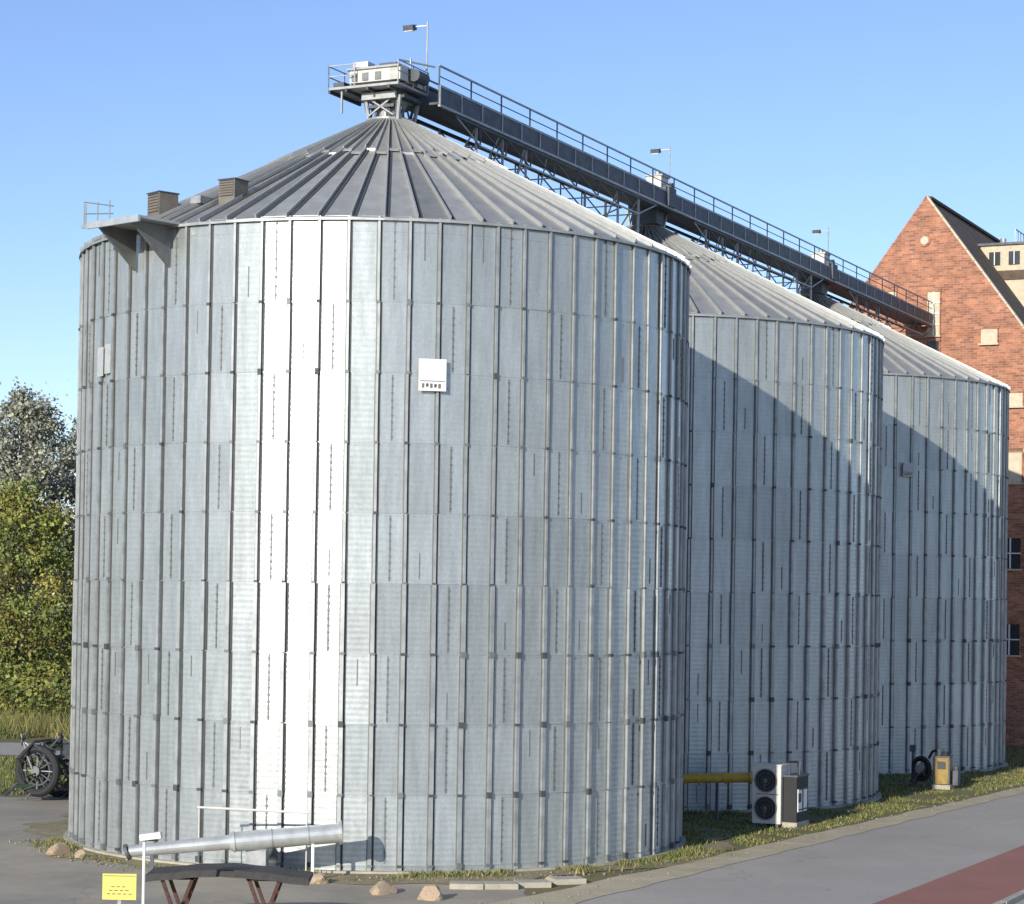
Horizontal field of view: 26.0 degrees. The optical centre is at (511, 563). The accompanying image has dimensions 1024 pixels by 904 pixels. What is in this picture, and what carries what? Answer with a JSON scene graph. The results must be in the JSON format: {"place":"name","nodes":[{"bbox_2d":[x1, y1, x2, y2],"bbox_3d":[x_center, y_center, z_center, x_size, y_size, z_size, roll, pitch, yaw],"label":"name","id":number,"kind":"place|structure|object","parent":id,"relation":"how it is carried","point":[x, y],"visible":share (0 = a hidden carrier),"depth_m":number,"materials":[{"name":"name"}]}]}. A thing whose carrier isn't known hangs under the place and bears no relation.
{"place":"outdoors","nodes":[
{"label":"outdoors","id":0,"kind":"place"},
{"bbox_2d":[0,694,70,739],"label":"tall grass","id":1,"kind":"structure","parent":0,"point":[43,725],"depth_m":77.25,"materials":[{"name":"green plant"}]},
{"bbox_2d":[0,797,526,903],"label":"yard pavement","id":2,"kind":"structure","parent":0,"point":[33,876],"depth_m":37.64,"materials":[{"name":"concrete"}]},
{"bbox_2d":[4,728,69,799],"bbox_3d":[-10.930,4.770,52.874,1.615,1.744,2.131,1,-1,24],"label":"farm implement","id":3,"kind":"object","parent":2,"relation":"on","point":[54,765],"visible":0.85,"depth_m":52.45,"materials":[{"name":"black rubber"}]},
{"bbox_2d":[102,873,136,903],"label":"warning sign","id":4,"kind":"object","parent":2,"relation":"on","point":[119,887],"visible":1,"depth_m":30.92,"materials":[{"name":"metal"}]},
{"bbox_2d":[139,831,162,903],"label":"post lamp","id":5,"kind":"object","parent":2,"relation":"on","point":[151,836],"visible":1,"depth_m":30.91,"materials":[{"name":"white metal"}]},
{"bbox_2d":[145,863,312,903],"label":"trestle table","id":6,"kind":"object","parent":2,"relation":"on","point":[193,873],"visible":1,"depth_m":32.60,"materials":[{"name":"wood"}]},
{"bbox_2d":[123,821,342,873],"bbox_3d":[-4.903,4.972,39.277,3.780,1.048,2.102,1,-1,-6],"label":"aeration duct","id":7,"kind":"object","parent":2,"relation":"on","point":[257,846],"visible":0.99,"depth_m":38.35,"materials":[{"name":"metal"}]},
{"bbox_2d":[197,806,308,870],"bbox_3d":[-4.542,4.879,38.874,1.980,1.233,0.044,1,-1,3],"label":"guard rail","id":8,"kind":"object","parent":2,"relation":"on","point":[259,810],"visible":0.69,"depth_m":38.87,"materials":[{"name":"metal"}]},
{"bbox_2d":[310,873,327,883],"bbox_3d":[-3.350,5.447,38.198,0.393,0.251,0.283,1,-1,8],"label":"boulder","id":9,"kind":"object","parent":2,"relation":"on","point":[319,878],"visible":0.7,"depth_m":38.11,"materials":[{"name":"stone"}]},
{"bbox_2d":[369,880,398,895],"bbox_3d":[-2.163,5.438,37.029,0.395,0.318,0.517,0,-1,33],"label":"boulder","id":10,"kind":"object","parent":2,"relation":"on","point":[382,887],"visible":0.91,"depth_m":36.90,"materials":[{"name":"stone"}]},
{"bbox_2d":[417,884,443,900],"bbox_3d":[-1.363,5.425,36.399,0.498,0.343,0.334,1,-1,17],"label":"boulder","id":11,"kind":"object","parent":2,"relation":"on","point":[431,892],"visible":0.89,"depth_m":36.27,"materials":[{"name":"stone"}]},
{"bbox_2d":[449,876,586,889],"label":"concrete slabs","id":12,"kind":"structure","parent":2,"relation":"on","point":[517,884],"depth_m":38.03,"materials":[{"name":"white concrete"}]},
{"bbox_2d":[0,597,1023,895],"bbox_3d":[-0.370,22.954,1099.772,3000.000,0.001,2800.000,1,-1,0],"label":"ground","id":13,"kind":"structure","parent":0,"point":[922,797],"depth_m":53.81,"materials":[{"name":"green plant"}]},
{"bbox_2d":[0,743,59,754],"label":"lane","id":14,"kind":"structure","parent":13,"relation":"on","point":[12,748],"depth_m":69.88,"materials":[{"name":"grey asphalt"}]},
{"bbox_2d":[0,754,68,795],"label":"grass patch","id":15,"kind":"object","parent":13,"relation":"on","point":[9,779],"visible":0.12,"depth_m":59.40,"materials":[{"name":"green plant"}]},
{"bbox_2d":[0,655,70,724],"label":"hedge bushes","id":16,"kind":"object","parent":13,"relation":"on","point":[6,698],"visible":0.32,"depth_m":82.93,"materials":[{"name":"green plant"}]},
{"bbox_2d":[1,550,72,660],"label":"distant tree belt","id":17,"kind":"object","parent":13,"relation":"on","point":[42,638],"depth_m":157.43,"materials":[{"name":"green plant"}]},
{"bbox_2d":[0,469,74,708],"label":"willow tree","id":18,"kind":"object","parent":13,"relation":"on","point":[12,508],"visible":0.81,"depth_m":89.22,"materials":[{"name":"green plant"}]},
{"bbox_2d":[0,376,76,693],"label":"poplar tree","id":19,"kind":"object","parent":13,"relation":"on","point":[28,412],"visible":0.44,"depth_m":100.50,"materials":[{"name":"green plant"}]},
{"bbox_2d":[34,414,76,621],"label":"poplar tree","id":20,"kind":"object","parent":13,"relation":"on","point":[74,439],"visible":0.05,"depth_m":105.22,"materials":[{"name":"green plant"}]},
{"bbox_2d":[53,528,74,665],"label":"willow tree","id":21,"kind":"object","parent":13,"relation":"on","point":[69,600],"depth_m":93.57,"materials":[{"name":"green plant"}]},
{"bbox_2d":[23,813,734,884],"bbox_3d":[-2.838,5.622,45.654,15.203,0.001,15.214,1,-1,0],"label":"soil apron","id":22,"kind":"object","parent":13,"relation":"on","point":[54,828],"visible":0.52,"depth_m":40.69,"materials":[{"name":"brown soil"}]},
{"bbox_2d":[46,842,70,855],"bbox_3d":[-8.556,5.415,41.721,0.346,0.352,0.509,0,-1,41],"label":"boulder","id":23,"kind":"object","parent":22,"relation":"on","point":[57,849],"visible":0.88,"depth_m":41.58,"materials":[{"name":"stone"}]},
{"bbox_2d":[74,849,86,857],"bbox_3d":[-8.037,5.425,41.369,0.231,0.216,0.271,1,-1,-16],"label":"boulder","id":24,"kind":"object","parent":22,"relation":"on","point":[80,852],"visible":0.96,"depth_m":41.31,"materials":[{"name":"stone"}]},
{"bbox_2d":[63,100,691,873],"bbox_3d":[-2.657,-1.962,46.068,12.748,15.206,12.748,1,-1,0],"label":"grain silo","id":25,"kind":"object","parent":22,"relation":"on","point":[381,496],"visible":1,"depth_m":40.55,"materials":[{"name":"metal"}]},
{"bbox_2d":[9,757,1022,881],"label":"grass silo base","id":26,"kind":"object","parent":13,"relation":"on","point":[500,872],"visible":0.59,"depth_m":42.81,"materials":[{"name":"green plant"}]},
{"bbox_2d":[683,771,752,820],"bbox_3d":[4.113,5.233,50.222,2.641,1.175,0.290,1,-1,13],"label":"yellow supply pipe","id":27,"kind":"object","parent":13,"relation":"on","point":[725,777],"visible":0.71,"depth_m":50.05,"materials":[{"name":"metal"}]},
{"bbox_2d":[626,215,884,812],"bbox_3d":[3.399,-1.659,58.586,12.748,15.206,12.748,1,-1,0],"label":"grain silo","id":28,"kind":"object","parent":13,"relation":"on","point":[783,529],"visible":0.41,"depth_m":53.27,"materials":[{"name":"metal"}]},
{"bbox_2d":[328,21,933,335],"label":"grain conveyor bridge","id":29,"kind":"structure","parent":28,"relation":"on","point":[653,199],"depth_m":54.78,"materials":[{"name":"metal"}]},
{"bbox_2d":[752,761,808,827],"bbox_3d":[5.978,5.116,49.466,1.031,1.445,1.000,0,-1,26],"label":"air conditioning unit","id":30,"kind":"object","parent":13,"relation":"on","point":[780,795],"visible":1,"depth_m":49.10,"materials":[{"name":"paint"}]},
{"bbox_2d":[652,745,1023,861],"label":"grass verge","id":31,"kind":"object","parent":13,"relation":"on","point":[846,816],"depth_m":52.33,"materials":[{"name":"green plant"}]},
{"bbox_2d":[799,284,1009,774],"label":"grain silo","id":32,"kind":"object","parent":13,"relation":"on","point":[944,542],"visible":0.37,"depth_m":65.95,"materials":[{"name":"metal"}]},
{"bbox_2d":[909,745,959,789],"bbox_3d":[11.455,5.541,60.436,1.370,1.150,0.592,0,-1,26],"label":"yellow pump unit","id":33,"kind":"object","parent":13,"relation":"on","point":[945,776],"visible":1,"depth_m":60.22,"materials":[{"name":"paint"}]},
{"bbox_2d":[0,0,1023,594],"label":"sky","id":34,"kind":"structure","parent":0,"point":[801,117],"materials":[{"name":"blue"}]},
{"bbox_2d":[576,793,1023,903],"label":"road","id":35,"kind":"structure","parent":0,"point":[874,865],"depth_m":41.98,"materials":[{"name":"grey asphalt"}]},
{"bbox_2d":[490,787,1023,903],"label":"road edge strip","id":36,"kind":"object","parent":35,"relation":"on","point":[609,886],"visible":1,"depth_m":42.48,"materials":[{"name":"grey concrete"}]},
{"bbox_2d":[993,890,1023,903],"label":"roadside kerb","id":37,"kind":"structure","parent":35,"relation":"on","point":[1016,897],"depth_m":37.07,"materials":[{"name":"concrete"}]},
{"bbox_2d":[853,198,1023,745],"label":"brick walls","id":38,"kind":"structure","parent":0,"point":[972,301],"depth_m":80.77,"materials":[{"name":"red brick"}]},
{"bbox_2d":[848,196,1023,328],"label":"tiled roof","id":39,"kind":"structure","parent":38,"relation":"on","point":[968,234],"depth_m":82.86,"materials":[{"name":"tile"}]},
{"bbox_2d":[977,229,1023,305],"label":"dormers","id":40,"kind":"object","parent":39,"relation":"attached to","point":[1005,258],"visible":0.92,"depth_m":84.48,"materials":[{"name":"paint"}]},
{"bbox_2d":[884,235,1023,656],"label":"windows and bands","id":41,"kind":"structure","parent":38,"relation":"attached to","point":[989,334],"depth_m":79.95,"materials":[{"name":"white paint"}]},
{"bbox_2d":[873,845,1023,903],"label":"cycle path","id":42,"kind":"structure","parent":0,"point":[992,880],"depth_m":39.27,"materials":[{"name":"red asphalt"}]}
]}

